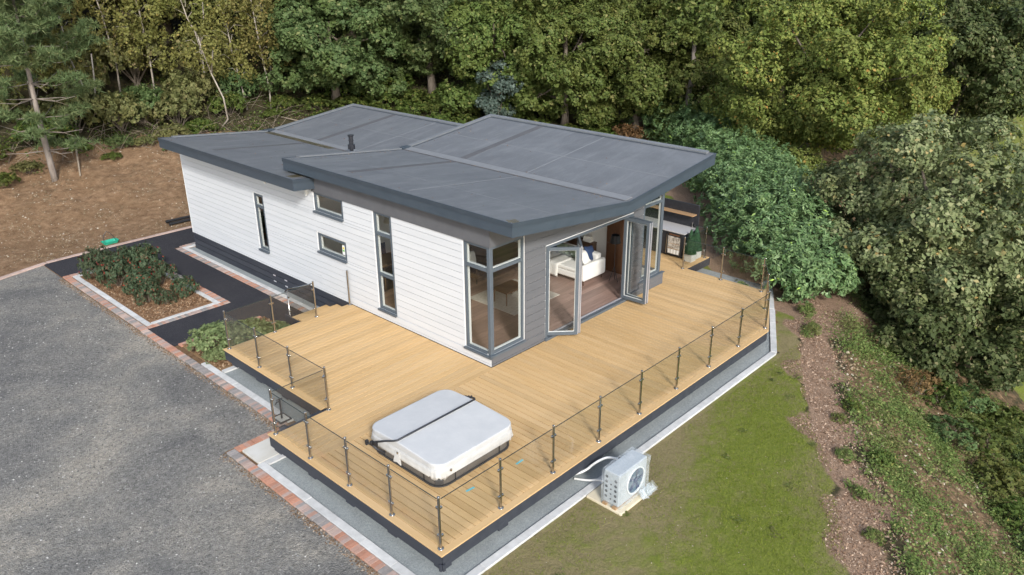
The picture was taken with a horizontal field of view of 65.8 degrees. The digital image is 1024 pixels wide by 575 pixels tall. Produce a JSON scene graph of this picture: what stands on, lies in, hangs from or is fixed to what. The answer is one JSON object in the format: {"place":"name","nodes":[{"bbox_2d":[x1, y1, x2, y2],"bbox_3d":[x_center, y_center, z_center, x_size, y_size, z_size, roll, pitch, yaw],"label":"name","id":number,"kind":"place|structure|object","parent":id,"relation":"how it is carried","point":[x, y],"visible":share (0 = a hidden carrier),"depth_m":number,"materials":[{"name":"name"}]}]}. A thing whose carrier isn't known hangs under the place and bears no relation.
{"place":"outdoors","nodes":[
{"label":"outdoors","id":0,"kind":"place"},
{"bbox_2d":[44,228,303,346],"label":"path","id":1,"kind":"structure","parent":0,"point":[235,293],"depth_m":26.16,"materials":[{"name":"black asphalt"}]},
{"bbox_2d":[285,300,341,324],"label":"steps","id":2,"kind":"structure","parent":1,"relation":"on","point":[329,306],"depth_m":23.68,"materials":[{"name":"brown wood"}]},
{"bbox_2d":[0,266,375,574],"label":"driveway","id":3,"kind":"structure","parent":0,"point":[206,424],"depth_m":17.23,"materials":[{"name":"grey gravel"}]},
{"bbox_2d":[59,279,379,574],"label":"edge grit","id":4,"kind":"object","parent":3,"relation":"on","point":[310,523],"visible":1,"depth_m":18.54,"materials":[{"name":"grey gravel"}]},
{"bbox_2d":[0,0,1023,574],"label":"ground","id":5,"kind":"structure","parent":0,"point":[632,558],"depth_m":18.74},
{"bbox_2d":[0,76,32,121],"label":"shrub","id":6,"kind":"object","parent":5,"relation":"on","point":[22,107],"visible":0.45,"depth_m":38.40,"materials":[{"name":"green plant"}]},
{"bbox_2d":[8,159,44,173],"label":"shrub","id":7,"kind":"object","parent":5,"relation":"on","point":[23,165],"visible":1,"depth_m":35.57,"materials":[{"name":"green plant"}]},
{"bbox_2d":[0,2,57,107],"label":"birch tree","id":8,"kind":"object","parent":5,"relation":"on","point":[47,74],"visible":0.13,"depth_m":39.42,"materials":[{"name":"green plant"}]},
{"bbox_2d":[11,113,78,142],"bbox_3d":[-22.263,-7.456,37.714,2.890,1.618,2.779,-13,26,-28],"label":"shrub","id":9,"kind":"object","parent":5,"relation":"on","point":[19,127],"visible":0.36,"depth_m":37.10,"materials":[{"name":"green plant"}]},
{"bbox_2d":[0,0,109,181],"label":"pine tree","id":10,"kind":"object","parent":5,"relation":"on","point":[15,26],"visible":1,"depth_m":33.55,"materials":[{"name":"green plant"}]},
{"bbox_2d":[15,39,109,91],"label":"shrub","id":11,"kind":"object","parent":5,"relation":"on","point":[87,61],"visible":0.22,"depth_m":40.81,"materials":[{"name":"green plant"}]},
{"bbox_2d":[30,85,111,132],"bbox_3d":[-21.692,-8.737,39.066,3.791,2.509,3.604,-16,27,-32],"label":"shrub","id":12,"kind":"object","parent":5,"relation":"on","point":[46,105],"visible":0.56,"depth_m":38.44,"materials":[{"name":"green plant"}]},
{"bbox_2d":[37,0,104,116],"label":"birch tree","id":13,"kind":"object","parent":5,"relation":"on","point":[78,65],"visible":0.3,"depth_m":38.98,"materials":[{"name":"green plant"}]},
{"bbox_2d":[0,226,191,279],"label":"path kerb","id":14,"kind":"structure","parent":5,"relation":"on","point":[54,260],"depth_m":29.36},
{"bbox_2d":[67,0,148,92],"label":"birch tree","id":15,"kind":"object","parent":5,"relation":"on","point":[101,10],"visible":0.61,"depth_m":40.95,"materials":[{"name":"green plant"}]},
{"bbox_2d":[83,90,150,131],"bbox_3d":[-19.683,-8.843,39.751,3.081,2.300,2.961,5,23,13],"label":"shrub","id":16,"kind":"object","parent":5,"relation":"on","point":[113,102],"visible":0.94,"depth_m":39.04,"materials":[{"name":"green plant"}]},
{"bbox_2d":[89,17,171,85],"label":"shrub","id":17,"kind":"object","parent":5,"relation":"on","point":[110,59],"visible":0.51,"depth_m":42.04,"materials":[{"name":"green plant"}]},
{"bbox_2d":[70,0,195,67],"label":"woodland tree","id":18,"kind":"object","parent":5,"relation":"on","point":[173,15],"visible":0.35,"depth_m":44.05,"materials":[{"name":"green plant"}]},
{"bbox_2d":[116,83,168,122],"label":"shrub","id":19,"kind":"object","parent":5,"relation":"on","point":[142,91],"visible":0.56,"depth_m":40.45,"materials":[{"name":"green plant"}]},
{"bbox_2d":[110,0,177,95],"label":"birch tree","id":20,"kind":"object","parent":5,"relation":"on","point":[153,35],"visible":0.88,"depth_m":41.57,"materials":[{"name":"green plant"}]},
{"bbox_2d":[63,269,229,330],"bbox_3d":[-12.271,0.076,26.317,6.356,0.078,2.848,20,30,39],"label":"brick edging","id":21,"kind":"object","parent":5,"relation":"on","point":[110,306],"visible":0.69,"depth_m":25.07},
{"bbox_2d":[73,264,220,325],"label":"kerb","id":22,"kind":"structure","parent":5,"relation":"on","point":[118,304],"depth_m":25.19,"materials":[{"name":"concrete"}]},
{"bbox_2d":[0,83,298,163],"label":"brushwood","id":23,"kind":"object","parent":5,"relation":"on","point":[150,130],"visible":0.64,"depth_m":39.64,"materials":[{"name":"green plant"}]},
{"bbox_2d":[0,108,327,267],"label":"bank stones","id":24,"kind":"object","parent":5,"relation":"on","point":[183,202],"visible":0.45,"depth_m":34.04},
{"bbox_2d":[0,106,329,264],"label":"bank litter","id":25,"kind":"object","parent":5,"relation":"on","point":[96,205],"visible":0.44,"depth_m":33.46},
{"bbox_2d":[152,122,192,139],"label":"shrub","id":26,"kind":"object","parent":5,"relation":"on","point":[177,128],"visible":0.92,"depth_m":39.62,"materials":[{"name":"green plant"}]},
{"bbox_2d":[80,263,271,369],"bbox_3d":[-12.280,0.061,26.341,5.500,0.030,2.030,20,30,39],"label":"planting bed","id":27,"kind":"object","parent":5,"relation":"on","point":[177,312],"visible":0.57,"depth_m":25.21,"materials":[{"name":"brown wood"}]},
{"bbox_2d":[76,245,115,279],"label":"berry shrub","id":28,"kind":"object","parent":27,"relation":"on","point":[98,255],"visible":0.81,"depth_m":26.75,"materials":[{"name":"green plant"}]},
{"bbox_2d":[93,255,138,287],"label":"berry shrub","id":29,"kind":"object","parent":27,"relation":"on","point":[114,265],"visible":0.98,"depth_m":26.18,"materials":[{"name":"green plant"}]},
{"bbox_2d":[121,268,160,294],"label":"berry shrub","id":30,"kind":"object","parent":27,"relation":"on","point":[139,276],"visible":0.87,"depth_m":25.68,"materials":[{"name":"green plant"}]},
{"bbox_2d":[121,241,164,271],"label":"berry shrub","id":31,"kind":"object","parent":27,"relation":"on","point":[140,256],"visible":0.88,"depth_m":26.94,"materials":[{"name":"green plant"}]},
{"bbox_2d":[132,276,159,305],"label":"berry shrub","id":32,"kind":"object","parent":27,"relation":"on","point":[148,290],"visible":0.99,"depth_m":24.95,"materials":[{"name":"green plant"}]},
{"bbox_2d":[143,259,178,283],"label":"berry shrub","id":33,"kind":"object","parent":27,"relation":"on","point":[156,266],"visible":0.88,"depth_m":26.40,"materials":[{"name":"green plant"}]},
{"bbox_2d":[169,275,199,298],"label":"berry shrub","id":34,"kind":"object","parent":27,"relation":"on","point":[182,282],"visible":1,"depth_m":25.53,"materials":[{"name":"green plant"}]},
{"bbox_2d":[145,90,206,125],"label":"shrub","id":35,"kind":"object","parent":5,"relation":"on","point":[173,101],"visible":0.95,"depth_m":40.50,"materials":[{"name":"green plant"}]},
{"bbox_2d":[148,0,213,97],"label":"birch tree","id":36,"kind":"object","parent":5,"relation":"on","point":[203,10],"visible":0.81,"depth_m":42.26,"materials":[{"name":"green plant"}]},
{"bbox_2d":[160,66,222,109],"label":"shrub","id":37,"kind":"object","parent":5,"relation":"on","point":[189,83],"visible":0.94,"depth_m":41.70,"materials":[{"name":"green plant"}]},
{"bbox_2d":[168,19,228,125],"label":"birch tree","id":38,"kind":"object","parent":5,"relation":"on","point":[208,56],"visible":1,"depth_m":40.22,"materials":[{"name":"green plant"}]},
{"bbox_2d":[184,117,218,133],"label":"shrub","id":39,"kind":"object","parent":5,"relation":"on","point":[196,122],"visible":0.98,"depth_m":40.68,"materials":[{"name":"green plant"}]},
{"bbox_2d":[169,20,247,72],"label":"shrub","id":40,"kind":"object","parent":5,"relation":"on","point":[177,43],"visible":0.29,"depth_m":44.27,"materials":[{"name":"green plant"}]},
{"bbox_2d":[141,329,287,426],"bbox_3d":[-8.125,2.265,21.012,7.550,0.078,0.209,20,30,39],"label":"brick edging","id":41,"kind":"object","parent":5,"relation":"on","point":[230,388],"visible":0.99,"depth_m":20.75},
{"bbox_2d":[183,333,246,371],"bbox_3d":[-7.673,1.571,22.655,2.270,0.030,2.640,20,30,39],"label":"corner bed","id":42,"kind":"object","parent":5,"relation":"on","point":[200,357],"visible":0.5,"depth_m":21.55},
{"bbox_2d":[186,320,246,354],"bbox_3d":[-8.278,1.414,22.111,1.660,0.850,1.732,-4,23,-10],"label":"mound shrub","id":43,"kind":"object","parent":42,"relation":"on","point":[213,328],"visible":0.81,"depth_m":21.75,"materials":[{"name":"green plant"}]},
{"bbox_2d":[220,316,279,346],"bbox_3d":[-7.400,1.325,22.328,1.732,0.837,1.779,-11,25,-23],"label":"mound shrub","id":44,"kind":"object","parent":42,"relation":"on","point":[258,324],"visible":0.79,"depth_m":22.06,"materials":[{"name":"green plant"}]},
{"bbox_2d":[207,90,246,115],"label":"shrub","id":45,"kind":"object","parent":5,"relation":"on","point":[228,98],"visible":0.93,"depth_m":42.35,"materials":[{"name":"green plant"}]},
{"bbox_2d":[200,0,259,109],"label":"birch tree","id":46,"kind":"object","parent":5,"relation":"on","point":[231,53],"visible":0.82,"depth_m":42.34,"materials":[{"name":"green plant"}]},
{"bbox_2d":[207,66,259,97],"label":"shrub","id":47,"kind":"object","parent":5,"relation":"on","point":[222,82],"visible":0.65,"depth_m":43.23,"materials":[{"name":"green plant"}]},
{"bbox_2d":[176,242,309,346],"bbox_3d":[-10.004,-0.360,27.323,4.017,0.078,9.977,-12,25,-26],"label":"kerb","id":48,"kind":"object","parent":5,"relation":"on","point":[248,282],"visible":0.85,"depth_m":26.85,"materials":[{"name":"grey concrete"}]},
{"bbox_2d":[201,362,293,422],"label":"kerb","id":49,"kind":"structure","parent":5,"relation":"on","point":[242,388],"depth_m":20.30,"materials":[{"name":"concrete"}]},
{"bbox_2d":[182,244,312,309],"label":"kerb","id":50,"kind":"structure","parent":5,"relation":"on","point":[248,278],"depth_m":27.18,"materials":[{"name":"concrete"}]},
{"bbox_2d":[219,0,290,108],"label":"birch tree","id":51,"kind":"object","parent":5,"relation":"on","point":[255,50],"visible":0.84,"depth_m":42.31,"materials":[{"name":"green plant"}]},
{"bbox_2d":[242,438,278,463],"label":"paving slab","id":52,"kind":"structure","parent":5,"relation":"on","point":[261,451],"depth_m":17.57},
{"bbox_2d":[0,54,560,161],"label":"woodland ivy","id":53,"kind":"object","parent":5,"relation":"on","point":[253,117],"visible":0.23,"depth_m":43.23,"materials":[{"name":"green plant"}]},
{"bbox_2d":[266,94,298,109],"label":"shrub","id":54,"kind":"object","parent":5,"relation":"on","point":[285,99],"visible":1,"depth_m":43.87,"materials":[{"name":"green plant"}]},
{"bbox_2d":[227,427,398,574],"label":"brick edging","id":55,"kind":"object","parent":5,"relation":"on","point":[375,563],"visible":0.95,"depth_m":15.72,"materials":[{"name":"red brick"}]},
{"bbox_2d":[299,94,337,110],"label":"shrub","id":56,"kind":"object","parent":5,"relation":"on","point":[321,100],"visible":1,"depth_m":44.65,"materials":[{"name":"green plant"}]},
{"bbox_2d":[256,0,408,101],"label":"sycamore tree","id":57,"kind":"object","parent":5,"relation":"on","point":[306,37],"visible":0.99,"depth_m":43.09,"materials":[{"name":"green plant"}]},
{"bbox_2d":[257,454,414,574],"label":"kerb","id":58,"kind":"structure","parent":5,"relation":"on","point":[392,563],"depth_m":15.45,"materials":[{"name":"concrete"}]},
{"bbox_2d":[358,0,489,93],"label":"sycamore tree","id":59,"kind":"object","parent":5,"relation":"on","point":[421,54],"visible":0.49,"depth_m":45.31,"materials":[{"name":"green plant"}]},
{"bbox_2d":[158,103,715,366],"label":"lodge","id":60,"kind":"structure","parent":5,"relation":"on","point":[317,199],"depth_m":23.26,"materials":[{"name":"paint"}]},
{"bbox_2d":[253,192,269,253],"bbox_3d":[-8.227,-2.123,26.047,0.630,1.985,0.175,20,30,39],"label":"window","id":61,"kind":"structure","parent":60,"relation":"in","point":[257,205],"depth_m":26.15,"materials":[{"name":"grey plastic"}]},
{"bbox_2d":[313,192,343,221],"bbox_3d":[-5.329,-2.366,22.992,1.480,0.635,0.175,20,30,39],"label":"window","id":62,"kind":"structure","parent":60,"relation":"in","point":[324,212],"depth_m":23.11,"materials":[{"name":"grey plastic"}]},
{"bbox_2d":[317,232,347,263],"bbox_3d":[-5.321,-1.194,23.481,1.480,0.635,0.175,20,30,39],"label":"window","id":63,"kind":"structure","parent":60,"relation":"in","point":[332,254],"depth_m":23.53,"materials":[{"name":"grey plastic"}]},
{"bbox_2d":[373,211,396,317],"bbox_3d":[-3.491,-0.644,21.851,0.820,2.955,0.175,20,30,39],"label":"window","id":64,"kind":"structure","parent":60,"relation":"in","point":[386,309],"depth_m":21.96,"materials":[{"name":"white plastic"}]},
{"bbox_2d":[463,240,493,360],"bbox_3d":[-0.826,0.304,19.539,1.005,2.955,0.175,20,30,39],"label":"window","id":65,"kind":"structure","parent":60,"relation":"in","point":[473,347],"depth_m":19.82,"materials":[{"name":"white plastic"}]},
{"bbox_2d":[489,236,526,358],"bbox_3d":[-0.137,0.232,19.648,0.175,2.915,1.305,20,30,39],"label":"window","id":66,"kind":"structure","parent":60,"relation":"in","point":[504,347],"depth_m":19.97,"materials":[{"name":"white plastic"}]},
{"bbox_2d":[471,279,559,314],"bbox_3d":[0.068,0.263,24.065,1.900,0.017,2.050,20,30,39],"label":"rug","id":67,"kind":"object","parent":60,"relation":"on","point":[511,307],"visible":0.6,"depth_m":23.81,"materials":[{"name":"fabric"}]},
{"bbox_2d":[547,246,579,334],"bbox_3d":[1.330,0.116,20.907,0.885,2.510,0.060,-1,23,-3],"label":"folding door","id":68,"kind":"structure","parent":60,"relation":"in","point":[577,248],"depth_m":20.85,"materials":[{"name":"grey metal"}]},
{"bbox_2d":[550,242,604,285],"bbox_3d":[1.762,-0.860,25.683,2.360,0.818,1.120,20,30,39],"label":"sofa","id":69,"kind":"object","parent":60,"relation":"on","point":[595,267],"visible":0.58,"depth_m":25.06,"materials":[{"name":"white fabric"}]},
{"bbox_2d":[605,219,623,274],"bbox_3d":[3.345,-1.428,25.411,0.780,2.050,0.101,20,30,39],"label":"interior door","id":70,"kind":"structure","parent":60,"relation":"attached to","point":[612,250],"depth_m":25.53,"materials":[{"name":"brown wood"}]},
{"bbox_2d":[621,218,650,304],"bbox_3d":[3.587,-0.764,22.976,0.848,2.510,0.060,18,29,37],"label":"folding door","id":71,"kind":"structure","parent":60,"relation":"in","point":[643,301],"depth_m":22.95,"materials":[{"name":"grey metal"}]},
{"bbox_2d":[625,216,652,303],"bbox_3d":[3.676,-0.802,23.065,0.060,2.510,0.848,-21,30,-40],"label":"folding door","id":72,"kind":"structure","parent":60,"relation":"in","point":[629,223],"depth_m":23.09,"materials":[{"name":"grey metal"}]},
{"bbox_2d":[640,196,662,280],"bbox_3d":[4.182,-1.670,23.902,0.106,2.860,0.980,20,30,39],"label":"window","id":73,"kind":"structure","parent":60,"relation":"in","point":[658,201],"depth_m":23.96,"materials":[{"name":"white plastic"}]},
{"bbox_2d":[190,247,769,574],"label":"gravel strip","id":74,"kind":"object","parent":5,"relation":"on","point":[410,558],"visible":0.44,"depth_m":16.53,"materials":[{"name":"grey gravel"}]},
{"bbox_2d":[223,248,769,571],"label":"deck","id":75,"kind":"structure","parent":74,"relation":"on","point":[377,368],"depth_m":19.11,"materials":[{"name":"beige wood"}]},
{"bbox_2d":[222,310,330,410],"bbox_3d":[-5.847,1.698,19.324,4.632,1.102,0.116,20,30,39],"label":"glass railing","id":76,"kind":"object","parent":75,"relation":"on","point":[289,363],"visible":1,"depth_m":19.00,"materials":[{"name":"metal"}]},
{"bbox_2d":[268,370,438,536],"bbox_3d":[-2.774,3.170,15.752,5.382,1.102,1.411,20,30,39],"label":"glass railing","id":77,"kind":"object","parent":75,"relation":"on","point":[348,473],"visible":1,"depth_m":15.41,"materials":[{"name":"metal"}]},
{"bbox_2d":[365,390,512,487],"bbox_3d":[-1.520,3.088,16.505,2.286,0.654,2.568,20,30,39],"label":"hot tub","id":78,"kind":"object","parent":75,"relation":"on","point":[441,438],"visible":1,"depth_m":16.15,"materials":[{"name":"grey plastic"}]},
{"bbox_2d":[437,291,770,550],"bbox_3d":[2.884,2.333,17.663,0.116,1.102,12.194,20,30,39],"label":"glass railing","id":79,"kind":"object","parent":75,"relation":"on","point":[499,497],"visible":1,"depth_m":16.53,"materials":[{"name":"metal"}]},
{"bbox_2d":[643,196,699,257],"bbox_3d":[5.102,-2.215,27.667,2.680,1.690,0.935,20,30,39],"label":"outdoor kitchen","id":80,"kind":"object","parent":75,"relation":"on","point":[679,217],"visible":0.48,"depth_m":27.26,"materials":[{"name":"black metal"}]},
{"bbox_2d":[434,0,552,118],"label":"ivy tree","id":81,"kind":"object","parent":5,"relation":"on","point":[484,43],"visible":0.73,"depth_m":43.74,"materials":[{"name":"green plant"}]},
{"bbox_2d":[474,58,525,116],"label":"eucalyptus","id":82,"kind":"object","parent":5,"relation":"on","point":[491,105],"visible":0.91,"depth_m":43.55,"materials":[{"name":"green plant"}]},
{"bbox_2d":[501,0,642,129],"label":"maple tree","id":83,"kind":"object","parent":5,"relation":"on","point":[558,80],"visible":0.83,"depth_m":43.03,"materials":[{"name":"green plant"}]},
{"bbox_2d":[587,483,653,515],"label":"pump slab","id":84,"kind":"structure","parent":5,"relation":"on","point":[596,495],"depth_m":15.97,"materials":[{"name":"concrete"}]},
{"bbox_2d":[602,449,646,509],"bbox_3d":[2.411,3.842,15.889,0.675,0.830,1.193,20,30,39],"label":"heat pump","id":85,"kind":"object","parent":84,"relation":"on","point":[624,478],"visible":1,"depth_m":15.68,"materials":[{"name":"white metal"}]},
{"bbox_2d":[466,286,776,574],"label":"kerb","id":86,"kind":"structure","parent":5,"relation":"on","point":[514,544],"depth_m":17.62,"materials":[{"name":"concrete"}]},
{"bbox_2d":[613,123,648,139],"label":"shrub","id":87,"kind":"object","parent":5,"relation":"on","point":[630,131],"visible":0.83,"depth_m":44.26,"materials":[{"name":"brown plant"}]},
{"bbox_2d":[566,0,708,137],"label":"maple tree","id":88,"kind":"object","parent":5,"relation":"on","point":[641,91],"visible":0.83,"depth_m":42.87,"materials":[{"name":"green plant"}]},
{"bbox_2d":[499,202,847,574],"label":"lawn grass","id":89,"kind":"structure","parent":5,"relation":"on","point":[713,485],"depth_m":16.21,"materials":[{"name":"green plant"}]},
{"bbox_2d":[649,0,726,147],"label":"tree","id":90,"kind":"object","parent":5,"relation":"on","point":[700,9],"visible":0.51,"depth_m":42.36,"materials":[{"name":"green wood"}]},
{"bbox_2d":[661,9,786,117],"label":"maple tree","id":91,"kind":"object","parent":5,"relation":"on","point":[700,77],"visible":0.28,"depth_m":44.06,"materials":[{"name":"green plant"}]},
{"bbox_2d":[681,0,794,58],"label":"woodland tree","id":92,"kind":"object","parent":5,"relation":"on","point":[752,16],"visible":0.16,"depth_m":49.88,"materials":[{"name":"green plant"}]},
{"bbox_2d":[620,96,860,300],"bbox_3d":[10.007,-5.704,36.316,6.428,3.304,26.991,-2,23,-3],"label":"laurel hedge","id":93,"kind":"object","parent":5,"relation":"on","point":[769,186],"visible":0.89,"depth_m":28.51,"materials":[{"name":"green plant"}]},
{"bbox_2d":[699,0,961,178],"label":"oak tree","id":94,"kind":"object","parent":5,"relation":"on","point":[839,90],"visible":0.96,"depth_m":35.66,"materials":[{"name":"green plant"}]},
{"bbox_2d":[781,300,918,574],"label":"wood chips","id":95,"kind":"object","parent":5,"relation":"on","point":[841,462],"visible":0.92,"depth_m":17.85,"materials":[{"name":"brown wood"}]},
{"bbox_2d":[797,290,1023,574],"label":"slope weeds","id":96,"kind":"object","parent":5,"relation":"on","point":[897,479],"visible":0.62,"depth_m":18.92,"materials":[{"name":"green plant"}]},
{"bbox_2d":[801,108,1023,333],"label":"oak tree","id":97,"kind":"object","parent":5,"relation":"on","point":[946,222],"visible":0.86,"depth_m":24.35,"materials":[{"name":"green plant"}]},
{"bbox_2d":[894,365,947,398],"bbox_3d":[11.484,2.664,22.392,1.451,0.824,1.455,-9,24,-20],"label":"shrub","id":98,"kind":"object","parent":5,"relation":"on","point":[927,383],"visible":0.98,"depth_m":22.20,"materials":[{"name":"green plant"}]},
{"bbox_2d":[831,300,1023,574],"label":"slope stones","id":99,"kind":"object","parent":5,"relation":"on","point":[927,478],"visible":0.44,"depth_m":18.97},
{"bbox_2d":[860,254,1023,395],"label":"oak tree","id":100,"kind":"object","parent":5,"relation":"on","point":[917,340],"visible":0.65,"depth_m":23.16,"materials":[{"name":"green plant"}]},
{"bbox_2d":[918,379,968,414],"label":"shrub","id":101,"kind":"object","parent":5,"relation":"on","point":[954,391],"visible":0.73,"depth_m":22.27,"materials":[{"name":"green plant"}]},
{"bbox_2d":[864,0,1023,167],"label":"holm oak","id":102,"kind":"object","parent":5,"relation":"on","point":[980,53],"visible":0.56,"depth_m":38.12,"materials":[{"name":"green plant"}]},
{"bbox_2d":[926,413,980,451],"bbox_3d":[11.696,3.837,21.061,1.436,0.692,1.508,-18,29,-36],"label":"shrub","id":103,"kind":"object","parent":5,"relation":"on","point":[950,432],"visible":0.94,"depth_m":20.90,"materials":[{"name":"green plant"}]},
{"bbox_2d":[942,383,998,413],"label":"shrub","id":104,"kind":"object","parent":5,"relation":"on","point":[979,402],"visible":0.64,"depth_m":22.66,"materials":[{"name":"green plant"}]},
{"bbox_2d":[955,417,1023,465],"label":"shrub","id":105,"kind":"object","parent":5,"relation":"on","point":[996,433],"visible":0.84,"depth_m":21.09,"materials":[{"name":"green plant"}]},
{"bbox_2d":[964,454,1023,506],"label":"shrub","id":106,"kind":"object","parent":5,"relation":"on","point":[999,467],"visible":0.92,"depth_m":19.86,"materials":[{"name":"green plant"}]},
{"bbox_2d":[974,401,1023,442],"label":"shrub","id":107,"kind":"object","parent":5,"relation":"on","point":[1015,418],"visible":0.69,"depth_m":23.06,"materials":[{"name":"green plant"}]},
{"bbox_2d":[987,496,1023,538],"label":"shrub","id":108,"kind":"object","parent":5,"relation":"on","point":[1014,507],"visible":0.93,"depth_m":18.93,"materials":[{"name":"green plant"}]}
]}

